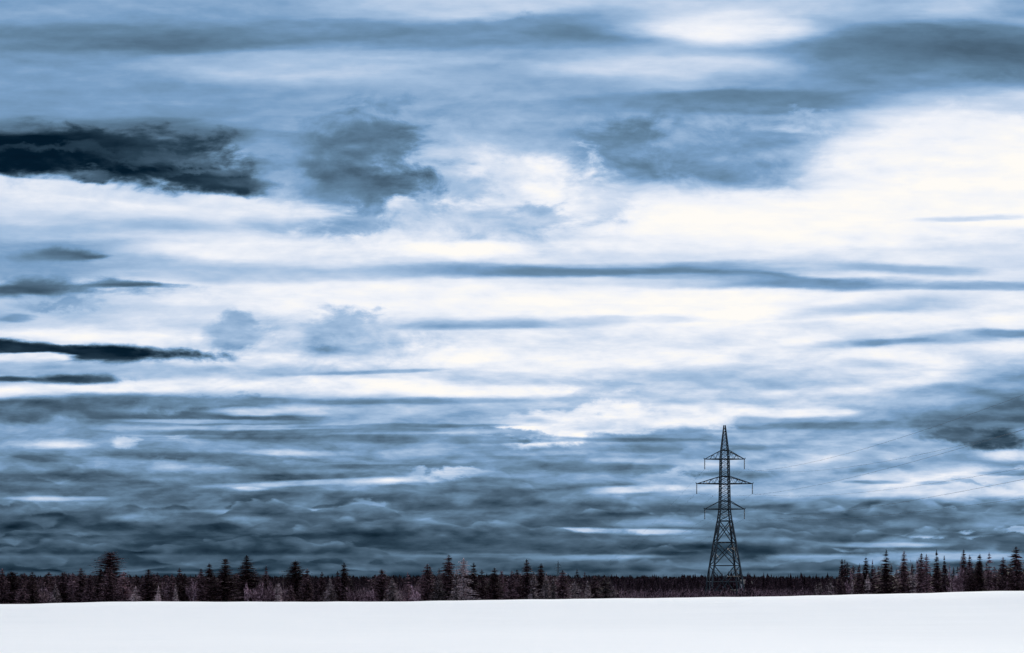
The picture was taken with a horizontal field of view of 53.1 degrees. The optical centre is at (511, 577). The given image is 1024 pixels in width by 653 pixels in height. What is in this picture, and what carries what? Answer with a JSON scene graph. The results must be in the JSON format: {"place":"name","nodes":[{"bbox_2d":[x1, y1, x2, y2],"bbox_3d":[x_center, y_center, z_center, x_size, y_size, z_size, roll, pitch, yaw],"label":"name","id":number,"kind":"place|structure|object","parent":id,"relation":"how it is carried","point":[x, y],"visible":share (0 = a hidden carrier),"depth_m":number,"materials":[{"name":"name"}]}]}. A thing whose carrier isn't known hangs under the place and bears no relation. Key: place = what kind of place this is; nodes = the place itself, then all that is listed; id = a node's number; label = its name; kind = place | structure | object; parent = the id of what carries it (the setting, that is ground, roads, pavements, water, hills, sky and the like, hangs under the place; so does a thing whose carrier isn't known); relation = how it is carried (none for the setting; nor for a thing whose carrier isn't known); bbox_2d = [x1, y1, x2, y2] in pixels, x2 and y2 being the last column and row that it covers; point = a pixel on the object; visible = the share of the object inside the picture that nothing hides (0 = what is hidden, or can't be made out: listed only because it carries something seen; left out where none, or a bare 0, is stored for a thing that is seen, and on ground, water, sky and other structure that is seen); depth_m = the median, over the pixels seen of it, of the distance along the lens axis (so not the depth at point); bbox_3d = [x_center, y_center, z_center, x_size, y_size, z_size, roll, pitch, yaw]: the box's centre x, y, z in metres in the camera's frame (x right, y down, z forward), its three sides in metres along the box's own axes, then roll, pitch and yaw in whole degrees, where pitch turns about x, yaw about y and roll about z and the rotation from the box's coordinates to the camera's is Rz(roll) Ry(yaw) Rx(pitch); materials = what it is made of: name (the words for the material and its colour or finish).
{"place":"outdoors","nodes":[
{"label":"outdoors","id":0,"kind":"place"},
{"bbox_2d":[5,577,821,583],"bbox_3d":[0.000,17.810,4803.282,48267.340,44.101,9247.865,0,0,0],"label":"terrain","id":1,"kind":"structure","parent":0,"point":[405,579],"depth_m":2110.35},
{"bbox_2d":[0,569,15,603],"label":"spruce tree","id":2,"kind":"object","parent":1,"relation":"on","point":[4,594],"visible":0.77,"depth_m":206.82,"materials":[{"name":"black plant"}]},
{"bbox_2d":[0,571,27,603],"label":"pine tree","id":3,"kind":"object","parent":1,"relation":"on","point":[11,579],"visible":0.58,"depth_m":209.93,"materials":[{"name":"black plant"}]},
{"bbox_2d":[13,580,31,603],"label":"fir tree","id":4,"kind":"object","parent":1,"relation":"on","point":[22,594],"visible":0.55,"depth_m":196.84,"materials":[{"name":"black plant"}]},
{"bbox_2d":[19,572,42,603],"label":"spruce tree","id":5,"kind":"object","parent":1,"relation":"on","point":[33,590],"visible":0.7,"depth_m":211.62,"materials":[{"name":"black plant"}]},
{"bbox_2d":[37,575,53,592],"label":"spruce tree","id":6,"kind":"object","parent":1,"relation":"on","point":[45,583],"visible":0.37,"depth_m":256.42,"materials":[{"name":"black plant"}]},
{"bbox_2d":[42,572,58,587],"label":"spruce tree","id":7,"kind":"object","parent":1,"relation":"on","point":[52,582],"visible":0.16,"depth_m":268.02,"materials":[{"name":"black plant"}]},
{"bbox_2d":[48,584,62,602],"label":"young spruce tree","id":8,"kind":"object","parent":1,"relation":"on","point":[55,596],"visible":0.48,"depth_m":186.75,"materials":[{"name":"grey plant"}]},
{"bbox_2d":[51,572,71,602],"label":"spruce tree","id":9,"kind":"object","parent":1,"relation":"on","point":[62,589],"visible":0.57,"depth_m":210.06,"materials":[{"name":"black plant"}]},
{"bbox_2d":[56,573,75,590],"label":"spruce tree","id":10,"kind":"object","parent":1,"relation":"on","point":[66,580],"visible":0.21,"depth_m":254.83,"materials":[{"name":"black plant"}]},
{"bbox_2d":[66,573,75,602],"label":"fir tree","id":11,"kind":"object","parent":1,"relation":"on","point":[72,587],"visible":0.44,"depth_m":214.00,"materials":[{"name":"black plant"}]},
{"bbox_2d":[67,569,93,602],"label":"spruce tree","id":12,"kind":"object","parent":1,"relation":"on","point":[79,590],"visible":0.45,"depth_m":209.59,"materials":[{"name":"black plant"}]},
{"bbox_2d":[79,574,98,602],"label":"spruce tree","id":13,"kind":"object","parent":1,"relation":"on","point":[89,597],"visible":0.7,"depth_m":203.70,"materials":[{"name":"black plant"}]},
{"bbox_2d":[92,570,105,601],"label":"spruce tree","id":14,"kind":"object","parent":1,"relation":"on","point":[100,576],"visible":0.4,"depth_m":206.88,"materials":[{"name":"black plant"}]},
{"bbox_2d":[72,552,136,596],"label":"pine tree","id":15,"kind":"object","parent":1,"relation":"on","point":[109,560],"visible":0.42,"depth_m":221.50,"materials":[{"name":"black plant"}]},
{"bbox_2d":[94,567,124,601],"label":"spruce tree","id":16,"kind":"object","parent":1,"relation":"on","point":[110,595],"visible":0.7,"depth_m":203.60,"materials":[{"name":"black plant"}]},
{"bbox_2d":[114,571,138,601],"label":"spruce tree","id":17,"kind":"object","parent":1,"relation":"on","point":[124,590],"visible":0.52,"depth_m":206.78,"materials":[{"name":"grey plant"}]},
{"bbox_2d":[127,587,141,601],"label":"young fir tree","id":18,"kind":"object","parent":1,"relation":"on","point":[134,598],"visible":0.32,"depth_m":181.94,"materials":[{"name":"grey plant"}]},
{"bbox_2d":[130,569,168,600],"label":"spruce tree","id":19,"kind":"object","parent":1,"relation":"on","point":[149,593],"visible":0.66,"depth_m":209.62,"materials":[{"name":"black plant"}]},
{"bbox_2d":[163,575,178,601],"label":"fir tree","id":20,"kind":"object","parent":1,"relation":"on","point":[171,593],"visible":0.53,"depth_m":207.81,"materials":[{"name":"black plant"}]},
{"bbox_2d":[173,567,183,600],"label":"spruce tree","id":21,"kind":"object","parent":1,"relation":"on","point":[179,578],"visible":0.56,"depth_m":211.97,"materials":[{"name":"black plant"}]},
{"bbox_2d":[177,574,192,601],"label":"spruce tree","id":22,"kind":"object","parent":1,"relation":"on","point":[184,597],"visible":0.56,"depth_m":209.81,"materials":[{"name":"black plant"}]},
{"bbox_2d":[185,578,197,601],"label":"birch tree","id":23,"kind":"object","parent":1,"relation":"on","point":[193,595],"visible":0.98,"depth_m":203.99,"materials":[{"name":"grey plant"}]},
{"bbox_2d":[193,569,212,601],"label":"spruce tree","id":24,"kind":"object","parent":1,"relation":"on","point":[200,592],"visible":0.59,"depth_m":209.81,"materials":[{"name":"black plant"}]},
{"bbox_2d":[195,562,221,601],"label":"spruce tree","id":25,"kind":"object","parent":1,"relation":"on","point":[210,575],"visible":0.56,"depth_m":211.58,"materials":[{"name":"black plant"}]},
{"bbox_2d":[200,559,243,601],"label":"pine tree","id":26,"kind":"object","parent":1,"relation":"on","point":[223,587],"visible":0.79,"depth_m":209.22,"materials":[{"name":"black plant"}]},
{"bbox_2d":[227,555,271,601],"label":"spruce tree","id":27,"kind":"object","parent":1,"relation":"on","point":[247,576],"visible":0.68,"depth_m":207.20,"materials":[{"name":"black plant"}]},
{"bbox_2d":[248,580,262,601],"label":"bare sapling","id":28,"kind":"object","parent":1,"relation":"on","point":[251,595],"visible":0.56,"depth_m":191.81,"materials":[{"name":"grey plant"}]},
{"bbox_2d":[254,583,266,601],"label":"bare sapling","id":29,"kind":"object","parent":1,"relation":"on","point":[259,597],"visible":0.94,"depth_m":187.71,"materials":[{"name":"grey plant"}]},
{"bbox_2d":[263,566,271,595],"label":"cedar tree","id":30,"kind":"object","parent":1,"relation":"on","point":[266,580],"visible":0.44,"depth_m":221.71,"materials":[{"name":"black plant"}]},
{"bbox_2d":[262,582,274,601],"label":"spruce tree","id":31,"kind":"object","parent":1,"relation":"on","point":[268,597],"visible":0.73,"depth_m":189.67,"materials":[{"name":"grey plant"}]},
{"bbox_2d":[273,584,281,601],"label":"young fir tree","id":32,"kind":"object","parent":1,"relation":"on","point":[278,597],"visible":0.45,"depth_m":186.75,"materials":[{"name":"grey plant"}]},
{"bbox_2d":[285,585,296,601],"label":"spruce tree","id":33,"kind":"object","parent":1,"relation":"on","point":[290,597],"visible":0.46,"depth_m":191.90,"materials":[{"name":"black plant"}]},
{"bbox_2d":[279,560,311,601],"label":"pine tree","id":34,"kind":"object","parent":1,"relation":"on","point":[296,578],"visible":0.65,"depth_m":211.34,"materials":[{"name":"black plant"}]},
{"bbox_2d":[293,570,316,601],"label":"spruce tree","id":35,"kind":"object","parent":1,"relation":"on","point":[307,592],"visible":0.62,"depth_m":208.66,"materials":[{"name":"black plant"}]},
{"bbox_2d":[304,579,322,601],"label":"fir tree","id":36,"kind":"object","parent":1,"relation":"on","point":[316,593],"visible":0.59,"depth_m":203.97,"materials":[{"name":"black plant"}]},
{"bbox_2d":[312,574,326,601],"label":"spruce tree","id":37,"kind":"object","parent":1,"relation":"on","point":[322,590],"visible":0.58,"depth_m":205.72,"materials":[{"name":"black plant"}]},
{"bbox_2d":[320,579,338,601],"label":"young spruce tree","id":38,"kind":"object","parent":1,"relation":"on","point":[330,596],"visible":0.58,"depth_m":190.02,"materials":[{"name":"grey plant"}]},
{"bbox_2d":[331,571,346,600],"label":"spruce tree","id":39,"kind":"object","parent":1,"relation":"on","point":[339,592],"visible":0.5,"depth_m":208.03,"materials":[{"name":"black plant"}]},
{"bbox_2d":[335,564,360,599],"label":"spruce tree","id":40,"kind":"object","parent":1,"relation":"on","point":[344,578],"visible":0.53,"depth_m":209.53,"materials":[{"name":"black plant"}]},
{"bbox_2d":[344,588,360,601],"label":"bare sapling","id":41,"kind":"object","parent":1,"relation":"on","point":[351,597],"visible":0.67,"depth_m":186.81,"materials":[{"name":"black plant"}]},
{"bbox_2d":[358,588,371,601],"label":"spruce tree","id":42,"kind":"object","parent":1,"relation":"on","point":[364,598],"visible":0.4,"depth_m":184.81,"materials":[{"name":"grey plant"}]},
{"bbox_2d":[365,569,397,601],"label":"pine tree","id":43,"kind":"object","parent":1,"relation":"on","point":[382,583],"visible":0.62,"depth_m":207.67,"materials":[{"name":"black plant"}]},
{"bbox_2d":[381,579,405,601],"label":"young spruce tree","id":44,"kind":"object","parent":1,"relation":"on","point":[392,596],"visible":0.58,"depth_m":187.72,"materials":[{"name":"grey plant"}]},
{"bbox_2d":[402,572,411,601],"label":"fir tree","id":45,"kind":"object","parent":1,"relation":"on","point":[407,588],"visible":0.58,"depth_m":207.94,"materials":[{"name":"grey plant"}]},
{"bbox_2d":[408,585,420,600],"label":"bare sapling","id":46,"kind":"object","parent":1,"relation":"on","point":[415,596],"visible":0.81,"depth_m":189.94,"materials":[{"name":"grey plant"}]},
{"bbox_2d":[414,564,435,600],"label":"spruce tree","id":47,"kind":"object","parent":1,"relation":"on","point":[425,588],"visible":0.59,"depth_m":209.61,"materials":[{"name":"black plant"}]},
{"bbox_2d":[427,568,448,600],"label":"young spruce tree","id":48,"kind":"object","parent":1,"relation":"on","point":[439,591],"visible":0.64,"depth_m":195.91,"materials":[{"name":"black plant"}]},
{"bbox_2d":[431,555,462,600],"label":"spruce tree","id":49,"kind":"object","parent":1,"relation":"on","point":[448,584],"visible":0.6,"depth_m":207.67,"materials":[{"name":"black plant"}]},
{"bbox_2d":[450,570,464,600],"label":"young spruce tree","id":50,"kind":"object","parent":1,"relation":"on","point":[457,592],"visible":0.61,"depth_m":188.88,"materials":[{"name":"grey plant"}]},
{"bbox_2d":[448,558,481,600],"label":"young fir tree","id":51,"kind":"object","parent":1,"relation":"on","point":[463,591],"visible":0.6,"depth_m":197.85,"materials":[{"name":"grey plant"}]},
{"bbox_2d":[3,572,933,587],"bbox_3d":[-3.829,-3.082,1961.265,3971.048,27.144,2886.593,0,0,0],"label":"woods","id":52,"kind":"object","parent":1,"relation":"on","point":[359,580],"visible":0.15,"depth_m":1659.86,"materials":[{"name":"black plant"}]},
{"bbox_2d":[465,564,480,599],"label":"spruce tree","id":53,"kind":"object","parent":1,"relation":"on","point":[473,583],"visible":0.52,"depth_m":209.71,"materials":[{"name":"black plant"}]},
{"bbox_2d":[472,571,488,599],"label":"spruce tree","id":54,"kind":"object","parent":1,"relation":"on","point":[482,586],"visible":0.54,"depth_m":207.53,"materials":[{"name":"black plant"}]},
{"bbox_2d":[477,568,506,599],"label":"spruce tree","id":55,"kind":"object","parent":1,"relation":"on","point":[494,592],"visible":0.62,"depth_m":205.59,"materials":[{"name":"black plant"}]},
{"bbox_2d":[498,571,508,598],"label":"bare tree","id":56,"kind":"object","parent":1,"relation":"on","point":[501,576],"visible":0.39,"depth_m":227.04,"materials":[{"name":"black plant"}]},
{"bbox_2d":[502,570,521,599],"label":"fir tree","id":57,"kind":"object","parent":1,"relation":"on","point":[512,594],"visible":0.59,"depth_m":203.76,"materials":[{"name":"black plant"}]},
{"bbox_2d":[4,583,1020,603],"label":"brush","id":58,"kind":"object","parent":1,"relation":"on","point":[632,593],"visible":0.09,"depth_m":231.66,"materials":[{"name":"black plant"}]},
{"bbox_2d":[508,570,521,599],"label":"spruce tree","id":59,"kind":"object","parent":1,"relation":"on","point":[517,576],"visible":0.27,"depth_m":209.59,"materials":[{"name":"black plant"}]},
{"bbox_2d":[514,559,542,598],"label":"spruce tree","id":60,"kind":"object","parent":1,"relation":"on","point":[526,586],"visible":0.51,"depth_m":207.52,"materials":[{"name":"black plant"}]},
{"bbox_2d":[38,571,1023,595],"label":"thicket","id":61,"kind":"object","parent":1,"relation":"on","point":[693,583],"visible":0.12,"depth_m":327.87,"materials":[{"name":"black plant"}]},
{"bbox_2d":[526,572,540,598],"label":"young spruce tree","id":62,"kind":"object","parent":1,"relation":"on","point":[533,595],"visible":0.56,"depth_m":189.85,"materials":[{"name":"black plant"}]},
{"bbox_2d":[530,566,550,597],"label":"spruce tree","id":63,"kind":"object","parent":1,"relation":"on","point":[540,576],"visible":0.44,"depth_m":208.75,"materials":[{"name":"black plant"}]},
{"bbox_2d":[539,572,551,598],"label":"young spruce tree","id":64,"kind":"object","parent":1,"relation":"on","point":[546,591],"visible":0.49,"depth_m":189.66,"materials":[{"name":"black plant"}]},
{"bbox_2d":[548,577,557,598],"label":"young fir tree","id":65,"kind":"object","parent":1,"relation":"on","point":[553,584],"visible":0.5,"depth_m":187.63,"materials":[{"name":"black plant"}]},
{"bbox_2d":[550,570,577,598],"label":"spruce tree","id":66,"kind":"object","parent":1,"relation":"on","point":[562,590],"visible":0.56,"depth_m":207.51,"materials":[{"name":"black plant"}]},
{"bbox_2d":[567,583,582,598],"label":"young spruce tree","id":67,"kind":"object","parent":1,"relation":"on","point":[575,596],"visible":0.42,"depth_m":185.78,"materials":[{"name":"grey plant"}]},
{"bbox_2d":[570,570,581,597],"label":"fir tree","id":68,"kind":"object","parent":1,"relation":"on","point":[576,582],"visible":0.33,"depth_m":213.88,"materials":[{"name":"black plant"}]},
{"bbox_2d":[579,572,590,598],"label":"fir tree","id":69,"kind":"object","parent":1,"relation":"on","point":[584,586],"visible":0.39,"depth_m":215.89,"materials":[{"name":"black plant"}]},
{"bbox_2d":[583,580,591,598],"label":"young spruce tree","id":70,"kind":"object","parent":1,"relation":"on","point":[587,593],"visible":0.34,"depth_m":187.68,"materials":[{"name":"plant"}]},
{"bbox_2d":[589,576,603,598],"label":"spruce tree","id":71,"kind":"object","parent":1,"relation":"on","point":[595,587],"visible":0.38,"depth_m":203.77,"materials":[{"name":"black plant"}]},
{"bbox_2d":[596,578,618,598],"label":"young fir tree","id":72,"kind":"object","parent":1,"relation":"on","point":[606,591],"visible":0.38,"depth_m":185.84,"materials":[{"name":"black plant"}]},
{"bbox_2d":[696,425,753,595],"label":"transmission tower","id":73,"kind":"structure","parent":1,"relation":"on","point":[720,497],"depth_m":269.37,"materials":[{"name":"metal"}]},
{"bbox_2d":[570,429,1023,578],"bbox_3d":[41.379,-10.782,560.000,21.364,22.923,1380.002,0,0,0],"label":"power cable","id":74,"kind":"object","parent":73,"relation":"hanging from","point":[859,475],"visible":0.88,"depth_m":116.45,"materials":[{"name":"metal"}]},
{"bbox_2d":[575,479,1023,580],"bbox_3d":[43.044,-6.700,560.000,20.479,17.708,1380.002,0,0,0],"label":"power cable","id":75,"kind":"object","parent":73,"relation":"hanging from","point":[849,510],"visible":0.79,"depth_m":128.78,"materials":[{"name":"metal"}]},
{"bbox_2d":[588,498,1021,580],"bbox_3d":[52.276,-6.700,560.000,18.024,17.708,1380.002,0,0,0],"label":"power cable","id":76,"kind":"object","parent":73,"relation":"hanging from","point":[857,517],"visible":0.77,"depth_m":161.77,"materials":[{"name":"metal"}]},
{"bbox_2d":[623,396,1019,550],"bbox_3d":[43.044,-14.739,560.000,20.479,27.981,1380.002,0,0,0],"label":"power cable","id":77,"kind":"object","parent":73,"relation":"hanging from","point":[861,449],"visible":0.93,"depth_m":119.26,"materials":[{"name":"metal"}]},
{"bbox_2d":[833,569,846,594],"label":"spruce tree","id":78,"kind":"object","parent":1,"relation":"on","point":[839,589],"visible":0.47,"depth_m":204.00,"materials":[{"name":"black plant"}]},
{"bbox_2d":[835,560,850,594],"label":"spruce tree","id":79,"kind":"object","parent":1,"relation":"on","point":[842,568],"visible":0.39,"depth_m":213.87,"materials":[{"name":"black plant"}]},
{"bbox_2d":[834,563,854,590],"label":"fir tree","id":80,"kind":"object","parent":1,"relation":"on","point":[847,567],"visible":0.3,"depth_m":258.67,"materials":[{"name":"black plant"}]},
{"bbox_2d":[842,560,848,594],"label":"spruce tree","id":81,"kind":"object","parent":1,"relation":"on","point":[844,578],"visible":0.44,"depth_m":212.00,"materials":[{"name":"black plant"}]},
{"bbox_2d":[844,568,853,594],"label":"birch tree","id":82,"kind":"object","parent":1,"relation":"on","point":[848,586],"visible":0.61,"depth_m":203.90,"materials":[{"name":"grey plant"}]},
{"bbox_2d":[853,563,865,593],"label":"spruce tree","id":83,"kind":"object","parent":1,"relation":"on","point":[862,590],"visible":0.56,"depth_m":207.82,"materials":[{"name":"black plant"}]},
{"bbox_2d":[857,558,871,592],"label":"spruce tree","id":84,"kind":"object","parent":1,"relation":"on","point":[866,574],"visible":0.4,"depth_m":211.82,"materials":[{"name":"black plant"}]},
{"bbox_2d":[867,559,877,593],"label":"spruce tree","id":85,"kind":"object","parent":1,"relation":"on","point":[872,572],"visible":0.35,"depth_m":210.09,"materials":[{"name":"black plant"}]},
{"bbox_2d":[865,550,900,593],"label":"spruce tree","id":86,"kind":"object","parent":1,"relation":"on","point":[886,577],"visible":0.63,"depth_m":203.60,"materials":[{"name":"black plant"}]},
{"bbox_2d":[894,553,910,593],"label":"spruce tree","id":87,"kind":"object","parent":1,"relation":"on","point":[904,587],"visible":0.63,"depth_m":205.52,"materials":[{"name":"black plant"}]},
{"bbox_2d":[908,570,918,592],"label":"young spruce tree","id":88,"kind":"object","parent":1,"relation":"on","point":[913,582],"visible":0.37,"depth_m":187.92,"materials":[{"name":"grey plant"}]},
{"bbox_2d":[914,553,932,592],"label":"spruce tree","id":89,"kind":"object","parent":1,"relation":"on","point":[919,577],"visible":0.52,"depth_m":209.77,"materials":[{"name":"black plant"}]},
{"bbox_2d":[918,554,937,592],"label":"fir tree","id":90,"kind":"object","parent":1,"relation":"on","point":[926,583],"visible":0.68,"depth_m":208.07,"materials":[{"name":"black plant"}]},
{"bbox_2d":[927,549,946,592],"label":"spruce tree","id":91,"kind":"object","parent":1,"relation":"on","point":[937,578],"visible":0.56,"depth_m":209.64,"materials":[{"name":"black plant"}]},
{"bbox_2d":[938,555,952,591],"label":"spruce tree","id":92,"kind":"object","parent":1,"relation":"on","point":[944,576],"visible":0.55,"depth_m":211.98,"materials":[{"name":"black plant"}]},
{"bbox_2d":[945,567,961,591],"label":"birch tree","id":93,"kind":"object","parent":1,"relation":"on","point":[954,582],"visible":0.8,"depth_m":188.35,"materials":[{"name":"grey plant"}]},
{"bbox_2d":[951,564,964,591],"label":"birch tree","id":94,"kind":"object","parent":1,"relation":"on","point":[960,586],"visible":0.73,"depth_m":187.76,"materials":[{"name":"brown plant"}]},
{"bbox_2d":[957,549,972,591],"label":"spruce tree","id":95,"kind":"object","parent":1,"relation":"on","point":[965,569],"visible":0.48,"depth_m":211.39,"materials":[{"name":"black plant"}]},
{"bbox_2d":[965,555,976,591],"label":"spruce tree","id":96,"kind":"object","parent":1,"relation":"on","point":[970,566],"visible":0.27,"depth_m":213.59,"materials":[{"name":"black plant"}]},
{"bbox_2d":[965,555,986,591],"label":"spruce tree","id":97,"kind":"object","parent":1,"relation":"on","point":[978,581],"visible":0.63,"depth_m":209.64,"materials":[{"name":"black plant"}]},
{"bbox_2d":[981,554,999,590],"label":"fir tree","id":98,"kind":"object","parent":1,"relation":"on","point":[988,581],"visible":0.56,"depth_m":207.82,"materials":[{"name":"black plant"}]},
{"bbox_2d":[995,557,1010,590],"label":"spruce tree","id":99,"kind":"object","parent":1,"relation":"on","point":[1003,571],"visible":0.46,"depth_m":207.86,"materials":[{"name":"black plant"}]},
{"bbox_2d":[994,547,1023,590],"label":"spruce tree","id":100,"kind":"object","parent":1,"relation":"on","point":[1016,583],"visible":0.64,"depth_m":205.35,"materials":[{"name":"black plant"}]},
{"bbox_2d":[0,591,1023,652],"bbox_3d":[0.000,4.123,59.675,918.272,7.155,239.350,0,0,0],"label":"ground","id":101,"kind":"structure","parent":0,"point":[972,622],"depth_m":46.47,"materials":[{"name":"white snow"}]},
{"bbox_2d":[0,0,1023,578],"label":"sky","id":102,"kind":"structure","parent":0,"point":[396,287],"materials":[{"name":"blue"}]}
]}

